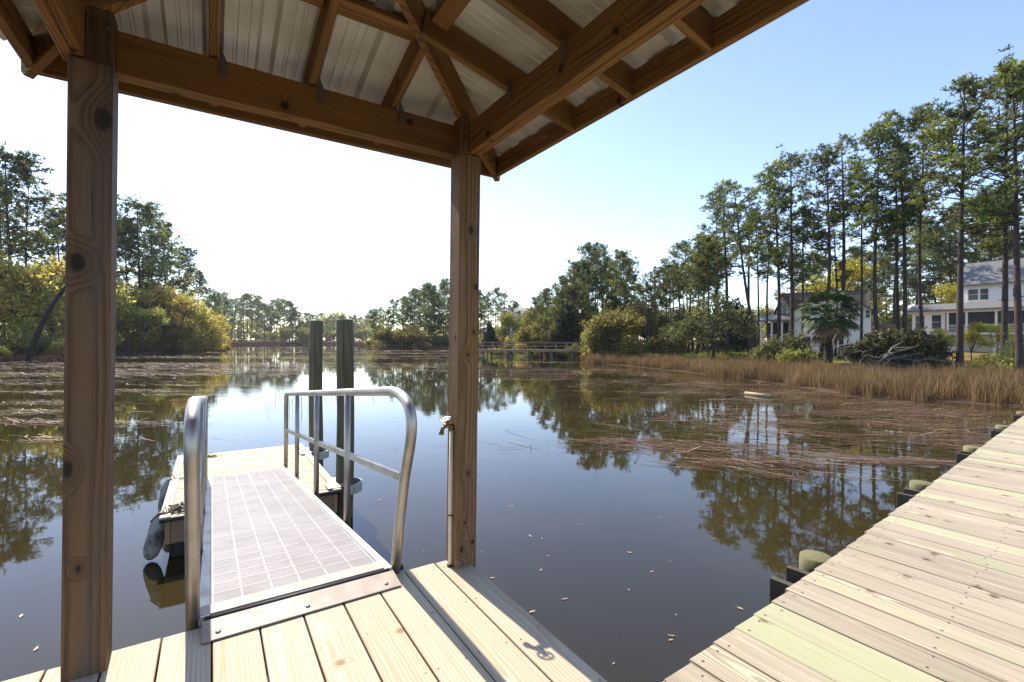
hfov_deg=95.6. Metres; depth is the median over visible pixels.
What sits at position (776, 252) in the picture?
pine tree
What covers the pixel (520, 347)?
shrub
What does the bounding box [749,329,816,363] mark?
shrub
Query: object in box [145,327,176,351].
shrub
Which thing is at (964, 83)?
pine tree
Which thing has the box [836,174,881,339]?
pine tree
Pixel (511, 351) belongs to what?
footbridge
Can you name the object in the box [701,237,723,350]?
pine tree
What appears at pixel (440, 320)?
pine tree
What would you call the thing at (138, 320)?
oak tree
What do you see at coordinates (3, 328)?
oak tree
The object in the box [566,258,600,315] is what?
pine tree
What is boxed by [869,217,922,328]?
pine tree
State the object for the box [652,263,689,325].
pine tree
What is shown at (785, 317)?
gable house
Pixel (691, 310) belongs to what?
oak tree
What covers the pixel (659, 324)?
oak tree
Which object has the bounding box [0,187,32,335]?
pine tree
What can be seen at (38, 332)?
leaning trunk
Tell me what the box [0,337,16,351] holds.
shrub
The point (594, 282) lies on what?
pine tree
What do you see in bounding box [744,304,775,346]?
oak tree
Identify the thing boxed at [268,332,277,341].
oak tree
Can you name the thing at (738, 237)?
pine tree
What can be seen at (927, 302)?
pine tree
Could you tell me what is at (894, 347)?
juniper shrub
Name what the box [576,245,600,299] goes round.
pine tree
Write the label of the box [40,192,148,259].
pine tree
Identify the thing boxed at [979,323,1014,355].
yellow tree
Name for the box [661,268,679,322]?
pine tree
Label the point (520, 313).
pine tree
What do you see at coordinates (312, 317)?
pine tree
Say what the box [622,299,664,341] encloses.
oak tree
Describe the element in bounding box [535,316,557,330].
oak tree
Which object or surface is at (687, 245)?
pine tree
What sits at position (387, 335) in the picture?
golden bush
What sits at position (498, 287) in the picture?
pine tree
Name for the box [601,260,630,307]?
pine tree
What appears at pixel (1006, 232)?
pine tree
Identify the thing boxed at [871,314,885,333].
oak tree
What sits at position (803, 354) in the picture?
shrub
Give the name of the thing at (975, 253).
pine tree
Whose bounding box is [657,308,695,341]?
young oak
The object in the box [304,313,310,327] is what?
pine tree
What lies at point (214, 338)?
golden tree
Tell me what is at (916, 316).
window
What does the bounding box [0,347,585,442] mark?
wrack
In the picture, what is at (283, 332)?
oak tree
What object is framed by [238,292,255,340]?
pine tree
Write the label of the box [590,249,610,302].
pine tree
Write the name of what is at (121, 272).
pine tree
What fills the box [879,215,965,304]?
pine tree
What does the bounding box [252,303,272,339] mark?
pine tree
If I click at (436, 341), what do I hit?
shrub
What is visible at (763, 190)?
pine tree
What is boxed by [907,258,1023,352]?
porch house
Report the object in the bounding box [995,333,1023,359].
young oak
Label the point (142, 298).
golden tree
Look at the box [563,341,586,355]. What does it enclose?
shrub
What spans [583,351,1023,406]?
marsh grass
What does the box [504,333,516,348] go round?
shrub
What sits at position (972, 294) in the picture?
window
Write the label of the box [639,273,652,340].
pine tree
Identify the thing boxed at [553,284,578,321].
pine tree
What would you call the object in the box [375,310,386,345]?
pine tree
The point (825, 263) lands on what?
pine tree
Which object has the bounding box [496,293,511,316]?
pine tree
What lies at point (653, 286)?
pine tree
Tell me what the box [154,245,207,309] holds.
pine tree
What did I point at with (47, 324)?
oak tree
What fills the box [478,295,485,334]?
pine tree
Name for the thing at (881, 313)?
pine tree
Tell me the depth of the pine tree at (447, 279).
160.43 m
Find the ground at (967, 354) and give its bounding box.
[0,340,1023,407]
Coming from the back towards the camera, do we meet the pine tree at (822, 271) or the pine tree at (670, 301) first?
the pine tree at (822, 271)
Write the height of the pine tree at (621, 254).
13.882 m
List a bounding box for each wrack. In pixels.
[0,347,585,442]
[394,368,1022,487]
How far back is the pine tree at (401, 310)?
133.96 m
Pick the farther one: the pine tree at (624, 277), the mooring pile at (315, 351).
the pine tree at (624, 277)
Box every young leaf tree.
[0,257,64,337]
[45,278,135,336]
[122,277,177,333]
[165,290,215,345]
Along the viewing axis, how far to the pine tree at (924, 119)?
40.07 m
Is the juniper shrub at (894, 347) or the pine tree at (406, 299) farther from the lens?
the pine tree at (406, 299)
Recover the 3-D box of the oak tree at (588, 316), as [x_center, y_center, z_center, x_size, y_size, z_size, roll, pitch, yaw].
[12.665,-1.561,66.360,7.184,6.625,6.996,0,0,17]
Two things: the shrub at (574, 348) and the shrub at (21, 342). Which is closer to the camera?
the shrub at (21, 342)
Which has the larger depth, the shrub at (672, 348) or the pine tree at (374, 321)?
the pine tree at (374, 321)
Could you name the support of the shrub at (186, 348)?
on the ground at (967, 354)
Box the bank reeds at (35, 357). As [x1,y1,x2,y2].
[0,347,210,361]
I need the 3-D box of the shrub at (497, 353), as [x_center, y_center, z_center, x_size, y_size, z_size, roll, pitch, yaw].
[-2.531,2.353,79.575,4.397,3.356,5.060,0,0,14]
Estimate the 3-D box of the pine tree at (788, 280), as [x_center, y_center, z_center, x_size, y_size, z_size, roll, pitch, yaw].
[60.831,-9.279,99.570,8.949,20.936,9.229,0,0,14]
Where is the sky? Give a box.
[0,0,1023,341]
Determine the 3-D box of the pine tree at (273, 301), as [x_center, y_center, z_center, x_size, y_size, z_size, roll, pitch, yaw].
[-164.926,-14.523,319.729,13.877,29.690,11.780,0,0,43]
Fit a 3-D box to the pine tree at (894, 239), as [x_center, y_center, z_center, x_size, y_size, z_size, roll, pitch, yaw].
[32.209,-7.590,38.898,3.766,18.943,4.064,0,0,-17]
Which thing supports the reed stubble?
on the water
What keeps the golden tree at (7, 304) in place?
on the ground at (967, 354)
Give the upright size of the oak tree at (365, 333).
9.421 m
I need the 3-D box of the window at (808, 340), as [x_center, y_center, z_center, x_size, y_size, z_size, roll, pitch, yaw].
[35.864,0.156,56.598,1.090,1.580,0.100,0,0,34]
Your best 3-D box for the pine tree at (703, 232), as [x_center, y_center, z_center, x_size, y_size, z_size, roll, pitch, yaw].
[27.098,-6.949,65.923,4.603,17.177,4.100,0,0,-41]
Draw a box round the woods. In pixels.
[0,308,890,344]
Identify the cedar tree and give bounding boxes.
[478,321,500,352]
[548,301,582,355]
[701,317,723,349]
[714,295,754,350]
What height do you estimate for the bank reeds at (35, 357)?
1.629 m
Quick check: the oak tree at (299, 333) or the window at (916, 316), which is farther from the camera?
the oak tree at (299, 333)
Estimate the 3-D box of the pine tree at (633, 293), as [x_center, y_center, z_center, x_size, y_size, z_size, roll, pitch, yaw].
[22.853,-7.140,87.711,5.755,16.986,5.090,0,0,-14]
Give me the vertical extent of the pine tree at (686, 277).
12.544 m
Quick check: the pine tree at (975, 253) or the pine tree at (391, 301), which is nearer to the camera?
the pine tree at (975, 253)
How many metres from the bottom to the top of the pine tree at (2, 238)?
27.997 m
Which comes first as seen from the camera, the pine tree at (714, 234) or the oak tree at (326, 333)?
the pine tree at (714, 234)
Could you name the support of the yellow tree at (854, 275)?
on the ground at (967, 354)
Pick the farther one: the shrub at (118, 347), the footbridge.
the shrub at (118, 347)
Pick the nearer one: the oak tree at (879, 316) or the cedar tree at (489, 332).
the cedar tree at (489, 332)
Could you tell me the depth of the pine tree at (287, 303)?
261.84 m
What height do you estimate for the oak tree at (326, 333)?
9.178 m
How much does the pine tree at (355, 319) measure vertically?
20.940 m
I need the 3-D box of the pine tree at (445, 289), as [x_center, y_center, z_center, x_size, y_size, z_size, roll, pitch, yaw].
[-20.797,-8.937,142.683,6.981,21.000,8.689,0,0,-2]
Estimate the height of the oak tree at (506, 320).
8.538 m
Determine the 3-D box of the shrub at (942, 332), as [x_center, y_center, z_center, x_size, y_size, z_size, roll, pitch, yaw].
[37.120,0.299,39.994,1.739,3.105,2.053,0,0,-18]
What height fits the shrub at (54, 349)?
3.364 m
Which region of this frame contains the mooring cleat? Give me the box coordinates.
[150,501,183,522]
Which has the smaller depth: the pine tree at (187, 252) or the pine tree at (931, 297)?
the pine tree at (931, 297)
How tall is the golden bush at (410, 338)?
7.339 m
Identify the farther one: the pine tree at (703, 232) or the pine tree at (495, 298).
the pine tree at (495, 298)
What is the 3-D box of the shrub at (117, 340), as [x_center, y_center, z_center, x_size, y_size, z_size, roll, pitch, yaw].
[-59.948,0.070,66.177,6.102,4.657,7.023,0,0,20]
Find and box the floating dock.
[159,443,361,556]
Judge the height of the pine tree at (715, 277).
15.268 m
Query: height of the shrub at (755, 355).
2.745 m
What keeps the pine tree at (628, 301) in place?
on the ground at (967, 354)
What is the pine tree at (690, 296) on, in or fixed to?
on the ground at (967, 354)
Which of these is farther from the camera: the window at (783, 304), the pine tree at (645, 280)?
the pine tree at (645, 280)
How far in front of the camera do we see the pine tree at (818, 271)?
89.25 m
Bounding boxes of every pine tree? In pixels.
[0,140,65,327]
[0,167,27,257]
[0,174,51,334]
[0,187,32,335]
[14,206,65,335]
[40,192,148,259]
[116,193,186,284]
[116,215,162,328]
[119,213,185,290]
[139,219,197,318]
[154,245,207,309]
[184,270,214,314]
[206,288,226,324]
[212,294,224,313]
[214,296,238,330]
[221,291,233,330]
[225,302,241,341]
[226,299,237,338]
[231,296,246,339]
[235,296,250,337]
[236,294,253,340]
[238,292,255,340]
[246,293,256,340]
[248,294,265,340]
[251,298,265,339]
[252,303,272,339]
[257,306,273,340]
[265,304,279,332]
[266,299,279,332]
[269,302,282,340]
[270,298,297,341]
[274,297,285,338]
[279,300,296,341]
[282,303,301,341]
[286,309,303,343]
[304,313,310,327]
[306,314,318,325]
[323,318,333,331]
[329,313,336,337]
[350,314,360,330]
[353,315,358,340]
[364,310,375,325]
[365,308,381,325]
[366,311,378,341]
[373,306,384,327]
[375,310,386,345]
[381,309,396,339]
[385,298,399,329]
[391,299,402,324]
[392,296,417,329]
[396,295,410,330]
[402,290,418,329]
[403,287,426,330]
[414,281,432,333]
[415,282,442,347]
[419,284,446,333]
[427,295,446,334]
[435,277,449,336]
[437,279,449,336]
[443,297,448,333]
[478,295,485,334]
[479,289,487,336]
[479,297,492,326]
[482,289,497,323]
[486,288,503,325]
[490,285,505,327]
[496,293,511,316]
[507,300,519,334]
[514,310,522,321]
[523,296,542,348]
[528,295,543,310]
[535,287,557,357]
[539,288,559,319]
[547,281,564,327]
[551,274,570,315]
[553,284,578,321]
[555,260,590,340]
[561,280,591,335]
[566,242,607,340]
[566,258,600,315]
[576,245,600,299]
[581,274,601,313]
[590,241,610,306]
[590,243,610,311]
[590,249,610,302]
[596,254,612,306]
[596,258,616,309]
[597,243,612,297]
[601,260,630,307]
[603,248,626,309]
[606,249,639,339]
[612,261,633,314]
[614,259,632,337]
[622,258,644,338]
[626,283,649,353]
[628,274,640,337]
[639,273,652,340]
[639,285,657,354]
[643,271,658,351]
[647,266,663,335]
[650,265,671,335]
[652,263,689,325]
[656,258,673,327]
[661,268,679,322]
[664,241,689,316]
[666,239,694,307]
[675,263,692,350]
[677,250,697,350]
[680,233,725,353]
[680,256,695,350]
[683,233,710,352]
[683,239,712,353]
[686,242,734,355]
[687,231,710,306]
[697,178,758,354]
[700,211,735,352]
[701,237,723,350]
[705,242,723,341]
[710,184,767,347]
[729,186,774,352]
[732,208,778,346]
[743,144,841,336]
[743,158,806,340]
[753,201,788,339]
[770,251,812,300]
[779,206,833,340]
[794,142,861,359]
[794,250,832,292]
[806,253,838,291]
[811,133,882,358]
[814,210,859,356]
[827,244,892,298]
[835,117,918,336]
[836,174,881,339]
[849,247,894,305]
[854,109,958,333]
[864,140,931,330]
[865,252,910,330]
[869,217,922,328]
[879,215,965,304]
[881,72,1023,369]
[881,101,970,328]
[889,268,926,325]
[900,210,937,292]
[908,232,964,304]
[912,210,979,301]
[931,52,1023,371]
[932,44,1023,353]
[934,185,1023,263]
[947,223,999,287]
[979,205,1023,258]
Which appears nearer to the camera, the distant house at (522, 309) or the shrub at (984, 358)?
the shrub at (984, 358)
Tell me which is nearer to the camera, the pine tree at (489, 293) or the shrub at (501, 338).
the shrub at (501, 338)
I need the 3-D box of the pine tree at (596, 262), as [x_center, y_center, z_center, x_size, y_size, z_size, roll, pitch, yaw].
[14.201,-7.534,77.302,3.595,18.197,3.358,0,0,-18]
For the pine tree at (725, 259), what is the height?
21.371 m
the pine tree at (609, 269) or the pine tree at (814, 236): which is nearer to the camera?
the pine tree at (814, 236)
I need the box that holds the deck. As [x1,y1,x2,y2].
[2,560,606,681]
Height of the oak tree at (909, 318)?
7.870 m
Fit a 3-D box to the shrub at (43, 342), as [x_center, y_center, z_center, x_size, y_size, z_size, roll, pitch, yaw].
[-57.769,0.442,56.157,4.585,3.499,5.277,0,0,-40]
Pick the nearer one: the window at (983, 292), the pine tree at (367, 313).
the window at (983, 292)
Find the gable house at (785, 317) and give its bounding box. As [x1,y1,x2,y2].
[756,287,908,352]
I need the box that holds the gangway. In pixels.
[183,386,416,643]
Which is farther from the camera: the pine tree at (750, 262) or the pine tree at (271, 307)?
the pine tree at (271, 307)
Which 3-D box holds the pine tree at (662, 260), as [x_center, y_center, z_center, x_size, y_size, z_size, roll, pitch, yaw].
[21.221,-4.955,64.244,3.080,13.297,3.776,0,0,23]
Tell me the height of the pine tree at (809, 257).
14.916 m
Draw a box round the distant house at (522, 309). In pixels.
[499,308,547,336]
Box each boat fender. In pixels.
[143,506,179,559]
[158,474,183,512]
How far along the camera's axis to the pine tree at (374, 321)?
145.25 m
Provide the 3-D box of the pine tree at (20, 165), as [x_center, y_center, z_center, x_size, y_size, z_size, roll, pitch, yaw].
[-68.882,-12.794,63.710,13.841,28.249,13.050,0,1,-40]
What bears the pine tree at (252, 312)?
on the ground at (967, 354)
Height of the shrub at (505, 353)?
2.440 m
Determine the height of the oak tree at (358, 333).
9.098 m
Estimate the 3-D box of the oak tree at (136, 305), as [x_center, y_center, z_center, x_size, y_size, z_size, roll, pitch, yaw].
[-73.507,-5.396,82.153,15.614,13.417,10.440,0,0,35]
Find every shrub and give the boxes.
[0,334,30,352]
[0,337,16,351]
[0,345,13,356]
[6,334,38,354]
[13,330,56,352]
[14,339,40,354]
[34,332,63,354]
[43,336,63,355]
[115,336,125,351]
[116,328,151,351]
[116,332,127,345]
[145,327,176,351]
[156,328,195,351]
[168,325,214,351]
[363,339,377,346]
[413,331,427,347]
[423,333,447,347]
[484,346,503,354]
[497,336,507,348]
[502,352,518,355]
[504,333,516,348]
[512,338,528,352]
[522,352,542,357]
[551,348,565,358]
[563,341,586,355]
[623,335,650,356]
[642,333,689,356]
[684,350,708,358]
[724,350,750,360]
[742,340,772,362]
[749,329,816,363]
[770,344,824,363]
[832,326,964,371]
[964,351,1014,370]
[983,350,1015,372]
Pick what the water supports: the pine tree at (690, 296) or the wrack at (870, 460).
the wrack at (870, 460)
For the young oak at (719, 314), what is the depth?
45.90 m
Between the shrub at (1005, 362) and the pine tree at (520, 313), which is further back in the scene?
the pine tree at (520, 313)
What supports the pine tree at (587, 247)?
on the ground at (967, 354)
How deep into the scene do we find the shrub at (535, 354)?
69.34 m
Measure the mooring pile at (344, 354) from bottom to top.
5.173 m
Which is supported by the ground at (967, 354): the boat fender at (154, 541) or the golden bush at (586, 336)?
the golden bush at (586, 336)
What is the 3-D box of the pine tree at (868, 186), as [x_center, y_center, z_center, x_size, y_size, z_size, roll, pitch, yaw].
[29.815,-7.949,38.279,5.209,19.718,5.848,0,0,28]
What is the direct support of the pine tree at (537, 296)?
on the ground at (967, 354)
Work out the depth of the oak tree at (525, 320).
84.15 m
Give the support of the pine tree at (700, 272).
on the ground at (967, 354)
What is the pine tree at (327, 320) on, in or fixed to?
on the ground at (967, 354)
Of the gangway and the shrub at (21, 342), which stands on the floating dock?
the gangway
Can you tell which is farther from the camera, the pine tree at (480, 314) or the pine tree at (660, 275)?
the pine tree at (480, 314)
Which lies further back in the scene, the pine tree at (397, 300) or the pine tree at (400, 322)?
the pine tree at (397, 300)
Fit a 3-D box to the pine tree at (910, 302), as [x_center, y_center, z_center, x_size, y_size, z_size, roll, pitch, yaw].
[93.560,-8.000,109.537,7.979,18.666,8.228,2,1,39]
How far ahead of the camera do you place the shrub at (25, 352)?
53.69 m
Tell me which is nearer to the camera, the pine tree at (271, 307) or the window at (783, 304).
the window at (783, 304)
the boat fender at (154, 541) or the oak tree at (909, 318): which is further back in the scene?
the oak tree at (909, 318)
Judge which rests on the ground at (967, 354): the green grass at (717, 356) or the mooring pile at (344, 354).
the green grass at (717, 356)
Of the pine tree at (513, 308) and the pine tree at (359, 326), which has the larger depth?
the pine tree at (359, 326)
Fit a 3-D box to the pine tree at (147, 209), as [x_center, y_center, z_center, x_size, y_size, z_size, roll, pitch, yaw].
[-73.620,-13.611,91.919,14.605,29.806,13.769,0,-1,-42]
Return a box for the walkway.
[663,411,1023,681]
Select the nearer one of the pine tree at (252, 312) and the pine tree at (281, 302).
the pine tree at (281, 302)
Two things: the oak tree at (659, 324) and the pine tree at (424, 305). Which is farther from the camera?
the pine tree at (424, 305)
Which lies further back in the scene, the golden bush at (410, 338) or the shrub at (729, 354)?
the golden bush at (410, 338)
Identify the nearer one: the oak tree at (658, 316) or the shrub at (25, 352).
the shrub at (25, 352)
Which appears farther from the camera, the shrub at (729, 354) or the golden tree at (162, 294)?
the golden tree at (162, 294)
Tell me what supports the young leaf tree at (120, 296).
on the ground at (967, 354)
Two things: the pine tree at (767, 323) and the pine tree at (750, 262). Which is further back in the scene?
the pine tree at (767, 323)
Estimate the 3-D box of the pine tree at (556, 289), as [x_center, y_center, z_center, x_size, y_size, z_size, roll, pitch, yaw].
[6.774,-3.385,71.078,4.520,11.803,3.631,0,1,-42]
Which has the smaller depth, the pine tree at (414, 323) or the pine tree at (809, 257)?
the pine tree at (809, 257)
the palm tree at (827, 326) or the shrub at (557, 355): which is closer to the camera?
the palm tree at (827, 326)
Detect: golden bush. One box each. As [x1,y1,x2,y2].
[370,324,422,349]
[398,327,432,349]
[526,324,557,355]
[579,328,624,358]
[581,306,649,357]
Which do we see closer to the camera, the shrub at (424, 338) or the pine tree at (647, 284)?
the pine tree at (647, 284)
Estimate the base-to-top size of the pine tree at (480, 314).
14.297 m
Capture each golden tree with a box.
[0,250,64,334]
[0,251,64,337]
[0,278,45,314]
[116,272,167,327]
[137,275,198,351]
[178,313,233,350]
[213,339,232,349]
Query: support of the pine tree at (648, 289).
on the ground at (967, 354)
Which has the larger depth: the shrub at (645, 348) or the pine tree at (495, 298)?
the pine tree at (495, 298)
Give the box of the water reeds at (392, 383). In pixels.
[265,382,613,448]
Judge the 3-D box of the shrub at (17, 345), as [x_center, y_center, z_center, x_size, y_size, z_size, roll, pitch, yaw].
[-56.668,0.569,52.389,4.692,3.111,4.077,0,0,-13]
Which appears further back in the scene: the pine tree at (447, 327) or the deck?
the pine tree at (447, 327)
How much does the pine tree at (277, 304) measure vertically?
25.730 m
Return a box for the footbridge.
[478,342,605,359]
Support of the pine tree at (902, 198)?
on the ground at (967, 354)
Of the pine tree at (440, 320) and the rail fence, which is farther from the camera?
the pine tree at (440, 320)
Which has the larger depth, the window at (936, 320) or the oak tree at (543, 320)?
the oak tree at (543, 320)
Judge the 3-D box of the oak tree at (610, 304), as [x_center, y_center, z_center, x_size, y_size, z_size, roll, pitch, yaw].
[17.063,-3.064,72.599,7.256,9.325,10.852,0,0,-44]
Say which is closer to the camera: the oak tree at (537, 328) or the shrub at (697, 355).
the shrub at (697, 355)
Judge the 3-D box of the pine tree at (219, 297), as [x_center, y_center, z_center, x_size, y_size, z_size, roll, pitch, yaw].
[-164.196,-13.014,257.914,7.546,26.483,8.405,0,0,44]
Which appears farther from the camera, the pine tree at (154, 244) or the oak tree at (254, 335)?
the oak tree at (254, 335)
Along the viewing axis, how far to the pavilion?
2.19 m
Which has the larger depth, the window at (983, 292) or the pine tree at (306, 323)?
the pine tree at (306, 323)
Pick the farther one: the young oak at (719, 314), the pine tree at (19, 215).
the pine tree at (19, 215)
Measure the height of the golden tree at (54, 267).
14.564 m
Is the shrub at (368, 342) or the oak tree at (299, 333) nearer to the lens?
the shrub at (368, 342)
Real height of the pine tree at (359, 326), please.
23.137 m
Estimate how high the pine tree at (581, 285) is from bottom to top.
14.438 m
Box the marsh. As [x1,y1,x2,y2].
[224,341,373,346]
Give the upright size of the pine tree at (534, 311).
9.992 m
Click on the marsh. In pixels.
(234, 343)
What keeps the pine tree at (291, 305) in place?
on the ground at (967, 354)
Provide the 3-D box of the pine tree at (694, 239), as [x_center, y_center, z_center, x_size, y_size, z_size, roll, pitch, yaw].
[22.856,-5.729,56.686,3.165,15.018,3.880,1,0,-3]
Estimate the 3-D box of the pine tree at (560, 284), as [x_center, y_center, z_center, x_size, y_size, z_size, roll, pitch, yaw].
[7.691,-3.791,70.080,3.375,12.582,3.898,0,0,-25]
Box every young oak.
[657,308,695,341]
[665,291,762,359]
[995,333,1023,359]
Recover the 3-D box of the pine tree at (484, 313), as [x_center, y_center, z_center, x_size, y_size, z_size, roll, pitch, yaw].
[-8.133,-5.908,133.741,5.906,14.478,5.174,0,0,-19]
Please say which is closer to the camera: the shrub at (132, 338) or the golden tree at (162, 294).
the shrub at (132, 338)
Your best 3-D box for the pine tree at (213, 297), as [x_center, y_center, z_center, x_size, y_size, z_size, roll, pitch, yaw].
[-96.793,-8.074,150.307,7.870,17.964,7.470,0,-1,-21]
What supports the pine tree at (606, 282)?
on the ground at (967, 354)
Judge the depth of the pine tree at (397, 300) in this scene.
164.23 m
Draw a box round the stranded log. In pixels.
[744,391,772,397]
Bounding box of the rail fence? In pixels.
[653,346,819,356]
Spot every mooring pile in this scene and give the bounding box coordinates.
[309,320,322,466]
[335,319,353,519]
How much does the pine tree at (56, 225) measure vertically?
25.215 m
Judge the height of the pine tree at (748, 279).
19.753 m
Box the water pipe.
[439,416,453,566]
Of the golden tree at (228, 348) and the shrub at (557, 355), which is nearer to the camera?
the shrub at (557, 355)
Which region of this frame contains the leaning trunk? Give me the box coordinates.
[25,285,64,359]
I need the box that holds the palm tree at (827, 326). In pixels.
[793,288,862,363]
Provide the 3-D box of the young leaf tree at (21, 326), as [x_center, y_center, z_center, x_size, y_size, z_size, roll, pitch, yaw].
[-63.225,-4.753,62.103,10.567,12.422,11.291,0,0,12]
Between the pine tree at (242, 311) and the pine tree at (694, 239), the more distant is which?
the pine tree at (242, 311)
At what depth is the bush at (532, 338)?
67.53 m
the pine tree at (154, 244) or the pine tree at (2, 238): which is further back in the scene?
the pine tree at (154, 244)
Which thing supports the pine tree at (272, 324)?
on the ground at (967, 354)
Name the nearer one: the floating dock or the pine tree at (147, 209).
the floating dock
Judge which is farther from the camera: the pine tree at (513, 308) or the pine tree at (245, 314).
the pine tree at (245, 314)
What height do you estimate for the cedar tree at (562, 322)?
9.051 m
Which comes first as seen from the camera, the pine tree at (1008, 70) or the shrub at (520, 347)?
the pine tree at (1008, 70)
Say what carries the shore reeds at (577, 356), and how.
on the ground at (967, 354)
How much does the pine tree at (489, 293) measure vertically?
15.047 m
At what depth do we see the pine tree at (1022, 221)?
88.25 m
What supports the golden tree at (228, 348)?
on the ground at (967, 354)
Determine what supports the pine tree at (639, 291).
on the ground at (967, 354)
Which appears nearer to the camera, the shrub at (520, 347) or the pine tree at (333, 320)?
the shrub at (520, 347)
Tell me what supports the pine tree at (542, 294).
on the ground at (967, 354)
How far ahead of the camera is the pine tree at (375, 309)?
427.16 m
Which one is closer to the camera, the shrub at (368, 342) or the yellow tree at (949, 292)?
the yellow tree at (949, 292)
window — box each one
[781,302,786,313]
[804,336,810,347]
[864,309,870,318]
[915,315,925,329]
[931,314,941,328]
[967,288,978,300]
[979,288,988,299]
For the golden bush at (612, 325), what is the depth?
53.56 m
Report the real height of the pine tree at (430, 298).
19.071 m
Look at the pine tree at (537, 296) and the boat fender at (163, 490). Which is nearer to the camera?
the boat fender at (163, 490)
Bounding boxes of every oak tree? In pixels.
[0,318,5,337]
[44,288,62,333]
[61,288,142,319]
[116,304,170,353]
[250,333,260,340]
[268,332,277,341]
[276,327,292,344]
[295,327,308,344]
[323,329,334,341]
[326,331,335,341]
[354,329,365,339]
[361,328,368,339]
[494,310,522,337]
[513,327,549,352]
[515,305,553,329]
[520,321,561,356]
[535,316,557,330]
[578,307,617,333]
[598,293,657,336]
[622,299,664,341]
[644,309,680,338]
[645,309,675,337]
[673,306,710,348]
[674,302,711,346]
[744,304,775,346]
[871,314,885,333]
[884,312,913,336]
[907,313,911,323]
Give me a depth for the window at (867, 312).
53.27 m
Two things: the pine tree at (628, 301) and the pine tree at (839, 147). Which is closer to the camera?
the pine tree at (839, 147)
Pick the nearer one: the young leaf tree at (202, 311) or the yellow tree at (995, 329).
the yellow tree at (995, 329)
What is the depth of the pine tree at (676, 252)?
65.40 m
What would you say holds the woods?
on the ground at (967, 354)
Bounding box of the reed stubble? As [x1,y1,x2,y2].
[528,381,1011,478]
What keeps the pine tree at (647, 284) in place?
on the ground at (967, 354)
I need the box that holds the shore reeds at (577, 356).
[375,345,591,362]
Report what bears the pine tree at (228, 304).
on the ground at (967, 354)
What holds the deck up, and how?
in the water
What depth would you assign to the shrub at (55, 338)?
56.15 m
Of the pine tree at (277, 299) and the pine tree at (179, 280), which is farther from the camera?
the pine tree at (277, 299)
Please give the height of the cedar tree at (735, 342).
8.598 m
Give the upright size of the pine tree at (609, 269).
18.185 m
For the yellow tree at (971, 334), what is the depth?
36.78 m
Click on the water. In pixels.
(542, 500)
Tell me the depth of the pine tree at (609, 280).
67.93 m
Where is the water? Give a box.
[0,344,1023,681]
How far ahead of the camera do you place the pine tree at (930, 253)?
69.56 m
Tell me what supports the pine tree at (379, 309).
on the ground at (967, 354)
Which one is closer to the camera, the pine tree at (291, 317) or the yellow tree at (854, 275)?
the yellow tree at (854, 275)
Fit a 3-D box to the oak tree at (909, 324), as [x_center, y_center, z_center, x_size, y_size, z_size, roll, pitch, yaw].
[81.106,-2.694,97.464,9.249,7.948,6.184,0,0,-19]
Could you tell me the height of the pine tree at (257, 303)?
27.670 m
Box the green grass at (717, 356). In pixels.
[635,350,970,368]
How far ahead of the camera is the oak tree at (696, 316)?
76.85 m
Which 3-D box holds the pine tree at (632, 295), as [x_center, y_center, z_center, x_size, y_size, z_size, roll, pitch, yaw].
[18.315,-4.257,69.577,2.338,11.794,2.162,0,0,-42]
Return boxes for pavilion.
[0,0,808,681]
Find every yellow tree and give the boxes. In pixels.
[797,255,889,307]
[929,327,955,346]
[931,281,956,303]
[964,322,990,359]
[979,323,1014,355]
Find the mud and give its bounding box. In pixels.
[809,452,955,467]
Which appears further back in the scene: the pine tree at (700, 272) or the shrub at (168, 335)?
the shrub at (168, 335)
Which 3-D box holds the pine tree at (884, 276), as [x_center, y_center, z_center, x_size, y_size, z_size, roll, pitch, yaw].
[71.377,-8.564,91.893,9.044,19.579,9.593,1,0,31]
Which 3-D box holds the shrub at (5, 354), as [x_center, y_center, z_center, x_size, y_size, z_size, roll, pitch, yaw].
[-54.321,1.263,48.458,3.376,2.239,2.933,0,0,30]
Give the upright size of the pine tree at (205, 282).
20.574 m
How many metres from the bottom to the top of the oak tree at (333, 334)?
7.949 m
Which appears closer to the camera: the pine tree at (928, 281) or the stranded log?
the stranded log
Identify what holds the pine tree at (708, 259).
on the ground at (967, 354)
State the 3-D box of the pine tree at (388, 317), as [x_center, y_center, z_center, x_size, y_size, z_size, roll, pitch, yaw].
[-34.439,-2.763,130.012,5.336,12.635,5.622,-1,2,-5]
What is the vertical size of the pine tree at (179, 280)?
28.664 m
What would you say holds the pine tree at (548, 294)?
on the ground at (967, 354)
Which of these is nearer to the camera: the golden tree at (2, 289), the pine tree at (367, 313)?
the golden tree at (2, 289)
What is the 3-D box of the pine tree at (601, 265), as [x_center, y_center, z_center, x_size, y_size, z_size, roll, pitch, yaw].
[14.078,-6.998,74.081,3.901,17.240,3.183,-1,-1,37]
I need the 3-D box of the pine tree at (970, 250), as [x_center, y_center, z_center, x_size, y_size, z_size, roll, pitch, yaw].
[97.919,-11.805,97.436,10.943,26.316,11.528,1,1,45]
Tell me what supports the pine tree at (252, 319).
on the ground at (967, 354)
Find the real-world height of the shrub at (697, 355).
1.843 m
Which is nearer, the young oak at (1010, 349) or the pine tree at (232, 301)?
the young oak at (1010, 349)
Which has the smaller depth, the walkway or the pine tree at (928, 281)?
the walkway

